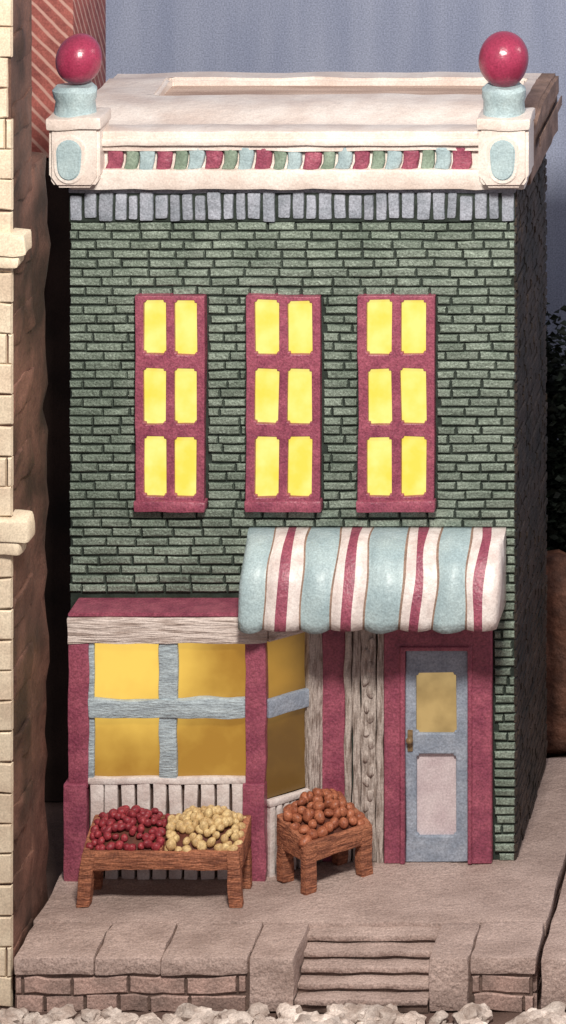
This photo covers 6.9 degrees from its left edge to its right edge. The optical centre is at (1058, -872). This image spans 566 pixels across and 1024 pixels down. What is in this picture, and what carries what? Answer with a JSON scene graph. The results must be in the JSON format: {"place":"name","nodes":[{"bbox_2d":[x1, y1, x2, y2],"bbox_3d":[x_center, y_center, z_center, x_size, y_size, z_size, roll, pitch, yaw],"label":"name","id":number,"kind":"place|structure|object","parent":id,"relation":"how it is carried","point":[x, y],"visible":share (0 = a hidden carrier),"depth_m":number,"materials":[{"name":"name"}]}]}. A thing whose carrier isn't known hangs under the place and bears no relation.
{"place":"outdoors","nodes":[
{"label":"outdoors","id":0,"kind":"place"},
{"bbox_2d":[32,0,105,800],"bbox_3d":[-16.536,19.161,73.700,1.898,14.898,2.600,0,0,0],"label":"red brick house","id":1,"kind":"structure","parent":0,"point":[55,23],"depth_m":72.50,"materials":[{"name":"brick"}]},
{"bbox_2d":[0,757,565,1023],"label":"ground","id":2,"kind":"structure","parent":0,"point":[54,854],"depth_m":69.88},
{"bbox_2d":[0,0,49,1006],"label":"ivory brick house","id":3,"kind":"structure","parent":2,"relation":"on","point":[24,480],"depth_m":65.13,"materials":[{"name":"brick"}]},
{"bbox_2d":[0,1001,565,1023],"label":"rubble","id":4,"kind":"object","parent":2,"relation":"on","point":[553,1012],"visible":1,"depth_m":63.94,"materials":[{"name":"stone"}]},
{"bbox_2d":[294,926,439,1012],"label":"steps","id":5,"kind":"structure","parent":2,"relation":"on","point":[379,965],"depth_m":64.91,"materials":[{"name":"beige stone"}]},
{"bbox_2d":[544,302,565,553],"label":"tree","id":6,"kind":"object","parent":2,"relation":"on","point":[555,391],"visible":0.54,"depth_m":75.21,"materials":[{"name":"black plant"}]},
{"bbox_2d":[546,552,565,757],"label":"rubble wall","id":7,"kind":"structure","parent":2,"relation":"on","point":[556,651],"depth_m":74.40,"materials":[{"name":"stone"}]},
{"bbox_2d":[14,759,565,1012],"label":"pavement","id":8,"kind":"structure","parent":0,"point":[151,944],"depth_m":65.46,"materials":[{"name":"beige stone"}]},
{"bbox_2d":[76,815,251,907],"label":"market stall","id":9,"kind":"object","parent":8,"relation":"on","point":[94,864],"visible":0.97,"depth_m":66.22,"materials":[{"name":"brown wood"}]},
{"bbox_2d":[86,842,93,849],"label":"red berry","id":10,"kind":"object","parent":9,"relation":"on","point":[89,845],"visible":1,"depth_m":66.33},
{"bbox_2d":[90,825,100,830],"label":"red berry","id":11,"kind":"object","parent":9,"relation":"on","point":[96,827],"visible":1,"depth_m":66.71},
{"bbox_2d":[93,830,101,837],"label":"red berry","id":12,"kind":"object","parent":9,"relation":"on","point":[97,833],"visible":1,"depth_m":66.50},
{"bbox_2d":[96,836,104,844],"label":"red berry","id":13,"kind":"object","parent":9,"relation":"on","point":[100,840],"visible":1,"depth_m":66.38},
{"bbox_2d":[98,818,106,827],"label":"red berry","id":14,"kind":"object","parent":9,"relation":"on","point":[102,822],"visible":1,"depth_m":66.71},
{"bbox_2d":[103,825,111,833],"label":"red berry","id":15,"kind":"object","parent":9,"relation":"on","point":[107,828],"visible":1,"depth_m":66.52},
{"bbox_2d":[103,831,111,840],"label":"red berry","id":16,"kind":"object","parent":9,"relation":"on","point":[107,835],"visible":1,"depth_m":66.42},
{"bbox_2d":[106,842,114,849],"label":"red berry","id":17,"kind":"object","parent":9,"relation":"on","point":[110,845],"visible":1,"depth_m":66.31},
{"bbox_2d":[108,811,116,818],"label":"red berry","id":18,"kind":"object","parent":9,"relation":"on","point":[112,814],"visible":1,"depth_m":66.78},
{"bbox_2d":[111,823,118,831],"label":"red berry","id":19,"kind":"object","parent":9,"relation":"on","point":[114,826],"visible":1,"depth_m":66.52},
{"bbox_2d":[114,840,123,849],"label":"red berry","id":20,"kind":"object","parent":9,"relation":"on","point":[119,844],"visible":1,"depth_m":66.32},
{"bbox_2d":[117,822,125,830],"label":"red berry","id":21,"kind":"object","parent":9,"relation":"on","point":[121,827],"visible":1,"depth_m":66.50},
{"bbox_2d":[117,806,126,813],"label":"red berry","id":22,"kind":"object","parent":9,"relation":"on","point":[121,810],"visible":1,"depth_m":66.81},
{"bbox_2d":[120,834,127,841],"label":"red berry","id":23,"kind":"object","parent":9,"relation":"on","point":[123,837],"visible":1,"depth_m":66.41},
{"bbox_2d":[123,816,130,823],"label":"red berry","id":24,"kind":"object","parent":9,"relation":"on","point":[126,819],"visible":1,"depth_m":66.58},
{"bbox_2d":[125,823,131,830],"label":"red berry","id":25,"kind":"object","parent":9,"relation":"on","point":[128,826],"visible":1,"depth_m":66.51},
{"bbox_2d":[127,810,136,817],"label":"red berry","id":26,"kind":"object","parent":9,"relation":"on","point":[131,813],"visible":1,"depth_m":66.67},
{"bbox_2d":[129,827,135,835],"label":"red berry","id":27,"kind":"object","parent":9,"relation":"on","point":[132,831],"visible":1,"depth_m":66.44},
{"bbox_2d":[128,843,136,849],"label":"red berry","id":28,"kind":"object","parent":9,"relation":"on","point":[132,846],"visible":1,"depth_m":66.29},
{"bbox_2d":[129,817,136,825],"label":"red berry","id":29,"kind":"object","parent":9,"relation":"on","point":[133,821],"visible":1,"depth_m":66.58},
{"bbox_2d":[130,805,140,813],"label":"red berry","id":30,"kind":"object","parent":9,"relation":"on","point":[136,808],"visible":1,"depth_m":66.81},
{"bbox_2d":[137,824,144,832],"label":"red berry","id":31,"kind":"object","parent":9,"relation":"on","point":[140,828],"visible":1,"depth_m":66.50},
{"bbox_2d":[137,816,145,824],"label":"red berry","id":32,"kind":"object","parent":9,"relation":"on","point":[141,819],"visible":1,"depth_m":66.62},
{"bbox_2d":[142,833,149,840],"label":"red berry","id":33,"kind":"object","parent":9,"relation":"on","point":[145,836],"visible":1,"depth_m":66.43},
{"bbox_2d":[143,839,152,848],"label":"red berry","id":34,"kind":"object","parent":9,"relation":"on","point":[147,843],"visible":1,"depth_m":66.33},
{"bbox_2d":[144,819,151,826],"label":"red berry","id":35,"kind":"object","parent":9,"relation":"on","point":[148,822],"visible":1,"depth_m":66.62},
{"bbox_2d":[150,816,157,824],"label":"red berry","id":36,"kind":"object","parent":9,"relation":"on","point":[154,820],"visible":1,"depth_m":66.72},
{"bbox_2d":[151,808,158,813],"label":"red berry","id":37,"kind":"object","parent":9,"relation":"on","point":[155,810],"visible":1,"depth_m":67.01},
{"bbox_2d":[151,842,161,849],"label":"red berry","id":38,"kind":"object","parent":9,"relation":"on","point":[156,845],"visible":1,"depth_m":66.31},
{"bbox_2d":[155,830,162,837],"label":"red berry","id":39,"kind":"object","parent":9,"relation":"on","point":[158,833],"visible":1,"depth_m":66.52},
{"bbox_2d":[155,836,164,845],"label":"red berry","id":40,"kind":"object","parent":9,"relation":"on","point":[160,839],"visible":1,"depth_m":66.42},
{"bbox_2d":[156,820,163,826],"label":"red berry","id":41,"kind":"object","parent":9,"relation":"on","point":[159,823],"visible":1,"depth_m":66.74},
{"bbox_2d":[166,838,175,849],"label":"yellow fruit","id":42,"kind":"object","parent":9,"relation":"on","point":[170,843],"visible":1,"depth_m":66.32,"materials":[{"name":"food"}]},
{"bbox_2d":[166,821,175,830],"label":"yellow fruit","id":43,"kind":"object","parent":9,"relation":"on","point":[171,825],"visible":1,"depth_m":66.69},
{"bbox_2d":[175,821,182,831],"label":"yellow fruit","id":44,"kind":"object","parent":9,"relation":"on","point":[179,823],"visible":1,"depth_m":66.60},
{"bbox_2d":[179,825,185,833],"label":"yellow fruit","id":45,"kind":"object","parent":9,"relation":"on","point":[182,828],"visible":1,"depth_m":66.54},
{"bbox_2d":[181,845,191,850],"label":"yellow fruit","id":46,"kind":"object","parent":9,"relation":"on","point":[186,848],"visible":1,"depth_m":66.28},
{"bbox_2d":[183,837,190,844],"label":"yellow fruit","id":47,"kind":"object","parent":9,"relation":"on","point":[186,841],"visible":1,"depth_m":66.38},
{"bbox_2d":[183,819,191,826],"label":"yellow fruit","id":48,"kind":"object","parent":9,"relation":"on","point":[187,822],"visible":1,"depth_m":66.61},
{"bbox_2d":[185,825,194,834],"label":"yellow fruit","id":49,"kind":"object","parent":9,"relation":"on","point":[190,829],"visible":1,"depth_m":66.50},
{"bbox_2d":[189,833,196,841],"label":"yellow fruit","id":50,"kind":"object","parent":9,"relation":"on","point":[192,836],"visible":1,"depth_m":66.42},
{"bbox_2d":[190,812,196,821],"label":"yellow fruit","id":51,"kind":"object","parent":9,"relation":"on","point":[193,816],"visible":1,"depth_m":66.69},
{"bbox_2d":[191,819,198,827],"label":"yellow fruit","id":52,"kind":"object","parent":9,"relation":"on","point":[195,822],"visible":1,"depth_m":66.59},
{"bbox_2d":[192,837,200,847],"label":"yellow fruit","id":53,"kind":"object","parent":9,"relation":"on","point":[195,840],"visible":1,"depth_m":66.33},
{"bbox_2d":[195,825,202,833],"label":"yellow fruit","id":54,"kind":"object","parent":9,"relation":"on","point":[198,830],"visible":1,"depth_m":66.49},
{"bbox_2d":[196,812,203,820],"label":"yellow fruit","id":55,"kind":"object","parent":9,"relation":"on","point":[200,815],"visible":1,"depth_m":66.71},
{"bbox_2d":[197,840,206,850],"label":"yellow fruit","id":56,"kind":"object","parent":9,"relation":"on","point":[202,845],"visible":1,"depth_m":66.31,"materials":[{"name":"food"}]},
{"bbox_2d":[199,820,208,830],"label":"yellow fruit","id":57,"kind":"object","parent":9,"relation":"on","point":[204,824],"visible":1,"depth_m":66.50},
{"bbox_2d":[203,828,210,837],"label":"yellow fruit","id":58,"kind":"object","parent":9,"relation":"on","point":[206,833],"visible":1,"depth_m":66.44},
{"bbox_2d":[203,807,212,817],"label":"yellow fruit","id":59,"kind":"object","parent":9,"relation":"on","point":[207,812],"visible":1,"depth_m":66.70,"materials":[{"name":"food"}]},
{"bbox_2d":[207,818,213,826],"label":"yellow fruit","id":60,"kind":"object","parent":9,"relation":"on","point":[210,821],"visible":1,"depth_m":66.60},
{"bbox_2d":[207,837,215,847],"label":"yellow fruit","id":61,"kind":"object","parent":9,"relation":"on","point":[211,841],"visible":1,"depth_m":66.32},
{"bbox_2d":[209,825,216,834],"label":"yellow fruit","id":62,"kind":"object","parent":9,"relation":"on","point":[212,828],"visible":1,"depth_m":66.48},
{"bbox_2d":[212,831,219,839],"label":"yellow fruit","id":63,"kind":"object","parent":9,"relation":"on","point":[216,835],"visible":1,"depth_m":66.42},
{"bbox_2d":[214,843,221,849],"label":"yellow fruit","id":64,"kind":"object","parent":9,"relation":"on","point":[218,846],"visible":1,"depth_m":66.31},
{"bbox_2d":[214,817,222,825],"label":"yellow fruit","id":65,"kind":"object","parent":9,"relation":"on","point":[217,821],"visible":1,"depth_m":66.61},
{"bbox_2d":[216,807,222,814],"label":"yellow fruit","id":66,"kind":"object","parent":9,"relation":"on","point":[219,810],"visible":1,"depth_m":66.81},
{"bbox_2d":[217,823,223,831],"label":"yellow fruit","id":67,"kind":"object","parent":9,"relation":"on","point":[220,826],"visible":1,"depth_m":66.53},
{"bbox_2d":[220,834,228,843],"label":"yellow fruit","id":68,"kind":"object","parent":9,"relation":"on","point":[224,838],"visible":1,"depth_m":66.42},
{"bbox_2d":[222,817,228,827],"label":"yellow fruit","id":69,"kind":"object","parent":9,"relation":"on","point":[225,821],"visible":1,"depth_m":66.62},
{"bbox_2d":[222,843,229,849],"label":"yellow fruit","id":70,"kind":"object","parent":9,"relation":"on","point":[225,846],"visible":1,"depth_m":66.31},
{"bbox_2d":[221,808,232,817],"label":"yellow fruit","id":71,"kind":"object","parent":9,"relation":"on","point":[226,812],"visible":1,"depth_m":66.81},
{"bbox_2d":[225,829,232,836],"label":"yellow fruit","id":72,"kind":"object","parent":9,"relation":"on","point":[229,832],"visible":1,"depth_m":66.53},
{"bbox_2d":[226,816,232,825],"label":"yellow fruit","id":73,"kind":"object","parent":9,"relation":"on","point":[230,819],"visible":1,"depth_m":66.69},
{"bbox_2d":[229,844,237,850],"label":"yellow fruit","id":74,"kind":"object","parent":9,"relation":"on","point":[233,847],"visible":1,"depth_m":66.29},
{"bbox_2d":[231,832,239,841],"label":"yellow fruit","id":75,"kind":"object","parent":9,"relation":"on","point":[235,836],"visible":1,"depth_m":66.51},
{"bbox_2d":[237,813,242,821],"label":"yellow fruit","id":76,"kind":"object","parent":9,"relation":"on","point":[240,817],"visible":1,"depth_m":66.90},
{"bbox_2d":[238,822,245,830],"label":"yellow fruit","id":77,"kind":"object","parent":9,"relation":"on","point":[242,825],"visible":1,"depth_m":66.78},
{"bbox_2d":[46,29,561,880],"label":"shop house","id":78,"kind":"structure","parent":8,"relation":"on","point":[308,441],"depth_m":67.96,"materials":[{"name":"green brick"}]},
{"bbox_2d":[133,293,206,512],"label":"window","id":79,"kind":"structure","parent":78,"relation":"in","point":[171,394],"depth_m":67.91,"materials":[{"name":"yellow"}]},
{"bbox_2d":[63,598,322,880],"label":"bay window","id":80,"kind":"structure","parent":78,"relation":"in","point":[173,708],"depth_m":67.35,"materials":[{"name":"glass"}]},
{"bbox_2d":[244,293,322,512],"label":"window","id":81,"kind":"structure","parent":78,"relation":"in","point":[283,331],"depth_m":67.91,"materials":[{"name":"yellow"}]},
{"bbox_2d":[356,293,436,512],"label":"window","id":82,"kind":"structure","parent":78,"relation":"in","point":[396,382],"depth_m":67.91,"materials":[{"name":"yellow"}]},
{"bbox_2d":[406,651,467,861],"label":"door","id":83,"kind":"structure","parent":78,"relation":"in","point":[436,681],"depth_m":67.93,"materials":[{"name":"blue wood"}]},
{"bbox_2d":[276,800,372,895],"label":"market stall","id":84,"kind":"object","parent":8,"relation":"on","point":[338,842],"visible":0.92,"depth_m":67.14,"materials":[{"name":"brown wood"}]},
{"bbox_2d":[283,804,291,812],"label":"orange fruit","id":85,"kind":"object","parent":84,"relation":"on","point":[288,806],"visible":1,"depth_m":67.25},
{"bbox_2d":[283,809,293,821],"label":"orange fruit","id":86,"kind":"object","parent":84,"relation":"on","point":[288,814],"visible":1,"depth_m":67.13,"materials":[{"name":"food"}]},
{"bbox_2d":[291,805,297,812],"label":"orange fruit","id":87,"kind":"object","parent":84,"relation":"on","point":[294,808],"visible":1,"depth_m":67.23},
{"bbox_2d":[290,822,300,829],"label":"orange fruit","id":88,"kind":"object","parent":84,"relation":"on","point":[295,826],"visible":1,"depth_m":66.99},
{"bbox_2d":[292,812,302,822],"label":"orange fruit","id":89,"kind":"object","parent":84,"relation":"on","point":[297,817],"visible":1,"depth_m":67.11,"materials":[{"name":"food"}]},
{"bbox_2d":[297,806,305,814],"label":"orange fruit","id":90,"kind":"object","parent":89,"relation":"on","point":[300,809],"visible":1,"depth_m":67.16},
{"bbox_2d":[297,797,306,806],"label":"orange fruit","id":91,"kind":"object","parent":84,"relation":"on","point":[302,801],"visible":1,"depth_m":67.33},
{"bbox_2d":[299,792,308,805],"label":"orange fruit","id":92,"kind":"object","parent":84,"relation":"on","point":[303,794],"visible":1,"depth_m":67.46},
{"bbox_2d":[299,825,309,833],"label":"orange fruit","id":93,"kind":"object","parent":84,"relation":"on","point":[303,829],"visible":1,"depth_m":66.92,"materials":[{"name":"food"}]},
{"bbox_2d":[298,834,311,846],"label":"orange fruit","id":94,"kind":"object","parent":84,"relation":"on","point":[303,839],"visible":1,"depth_m":66.77,"materials":[{"name":"food"}]},
{"bbox_2d":[302,808,312,823],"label":"orange fruit","id":95,"kind":"object","parent":84,"relation":"on","point":[307,816],"visible":1,"depth_m":67.07,"materials":[{"name":"food"}]},
{"bbox_2d":[306,791,313,801],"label":"orange fruit","id":96,"kind":"object","parent":84,"relation":"on","point":[309,794],"visible":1,"depth_m":67.45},
{"bbox_2d":[306,828,317,839],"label":"orange fruit","id":97,"kind":"object","parent":84,"relation":"on","point":[312,833],"visible":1,"depth_m":66.87,"materials":[{"name":"food"}]},
{"bbox_2d":[308,819,316,828],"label":"orange fruit","id":98,"kind":"object","parent":84,"relation":"on","point":[312,823],"visible":1,"depth_m":66.99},
{"bbox_2d":[312,794,322,802],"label":"orange fruit","id":99,"kind":"object","parent":84,"relation":"on","point":[316,798],"visible":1,"depth_m":67.37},
{"bbox_2d":[312,801,324,810],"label":"orange fruit","id":100,"kind":"object","parent":84,"relation":"on","point":[318,805],"visible":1,"depth_m":67.20,"materials":[{"name":"food"}]},
{"bbox_2d":[313,810,324,823],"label":"orange fruit","id":101,"kind":"object","parent":84,"relation":"on","point":[319,817],"visible":1,"depth_m":67.12,"materials":[{"name":"food"}]},
{"bbox_2d":[313,788,324,797],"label":"orange fruit","id":102,"kind":"object","parent":84,"relation":"on","point":[317,791],"visible":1,"depth_m":67.53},
{"bbox_2d":[317,825,328,837],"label":"orange fruit","id":103,"kind":"object","parent":84,"relation":"on","point":[322,831],"visible":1,"depth_m":66.99,"materials":[{"name":"food"}]},
{"bbox_2d":[322,788,331,799],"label":"orange fruit","id":104,"kind":"object","parent":84,"relation":"on","point":[326,791],"visible":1,"depth_m":67.64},
{"bbox_2d":[323,821,333,832],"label":"orange fruit","id":105,"kind":"object","parent":84,"relation":"on","point":[329,825],"visible":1,"depth_m":67.06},
{"bbox_2d":[323,809,333,816],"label":"orange fruit","id":106,"kind":"object","parent":84,"relation":"on","point":[328,812],"visible":1,"depth_m":67.24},
{"bbox_2d":[324,799,333,808],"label":"orange fruit","id":107,"kind":"object","parent":84,"relation":"on","point":[328,803],"visible":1,"depth_m":67.36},
{"bbox_2d":[324,793,333,801],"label":"orange fruit","id":108,"kind":"object","parent":107,"relation":"on","point":[328,796],"visible":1,"depth_m":67.45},
{"bbox_2d":[329,799,339,809],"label":"orange fruit","id":109,"kind":"object","parent":84,"relation":"on","point":[335,804],"visible":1,"depth_m":67.37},
{"bbox_2d":[330,817,338,828],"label":"orange fruit","id":110,"kind":"object","parent":84,"relation":"on","point":[334,821],"visible":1,"depth_m":67.16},
{"bbox_2d":[331,807,340,819],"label":"orange fruit","id":111,"kind":"object","parent":84,"relation":"on","point":[337,812],"visible":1,"depth_m":67.31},
{"bbox_2d":[338,798,346,807],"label":"orange fruit","id":112,"kind":"object","parent":84,"relation":"on","point":[343,801],"visible":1,"depth_m":67.50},
{"bbox_2d":[339,806,346,816],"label":"orange fruit","id":113,"kind":"object","parent":84,"relation":"on","point":[343,811],"visible":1,"depth_m":67.42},
{"bbox_2d":[339,817,348,828],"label":"orange fruit","id":114,"kind":"object","parent":84,"relation":"on","point":[343,822],"visible":1,"depth_m":67.25,"materials":[{"name":"food"}]},
{"bbox_2d":[346,803,353,809],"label":"orange fruit","id":115,"kind":"object","parent":84,"relation":"on","point":[349,805],"visible":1,"depth_m":67.64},
{"bbox_2d":[346,808,354,818],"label":"orange fruit","id":116,"kind":"object","parent":84,"relation":"on","point":[350,811],"visible":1,"depth_m":67.48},
{"bbox_2d":[348,816,357,825],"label":"orange fruit","id":117,"kind":"object","parent":84,"relation":"on","point":[352,820],"visible":1,"depth_m":67.37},
{"bbox_2d":[355,811,364,819],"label":"orange fruit","id":118,"kind":"object","parent":84,"relation":"on","point":[360,815],"visible":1,"depth_m":67.56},
{"bbox_2d":[106,0,565,439],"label":"sky","id":119,"kind":"structure","parent":0,"point":[371,36],"depth_m":78.00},
{"bbox_2d":[540,873,565,1010],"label":"pavement","id":120,"kind":"structure","parent":0,"point":[553,973],"depth_m":64.42,"materials":[{"name":"beige stone"}]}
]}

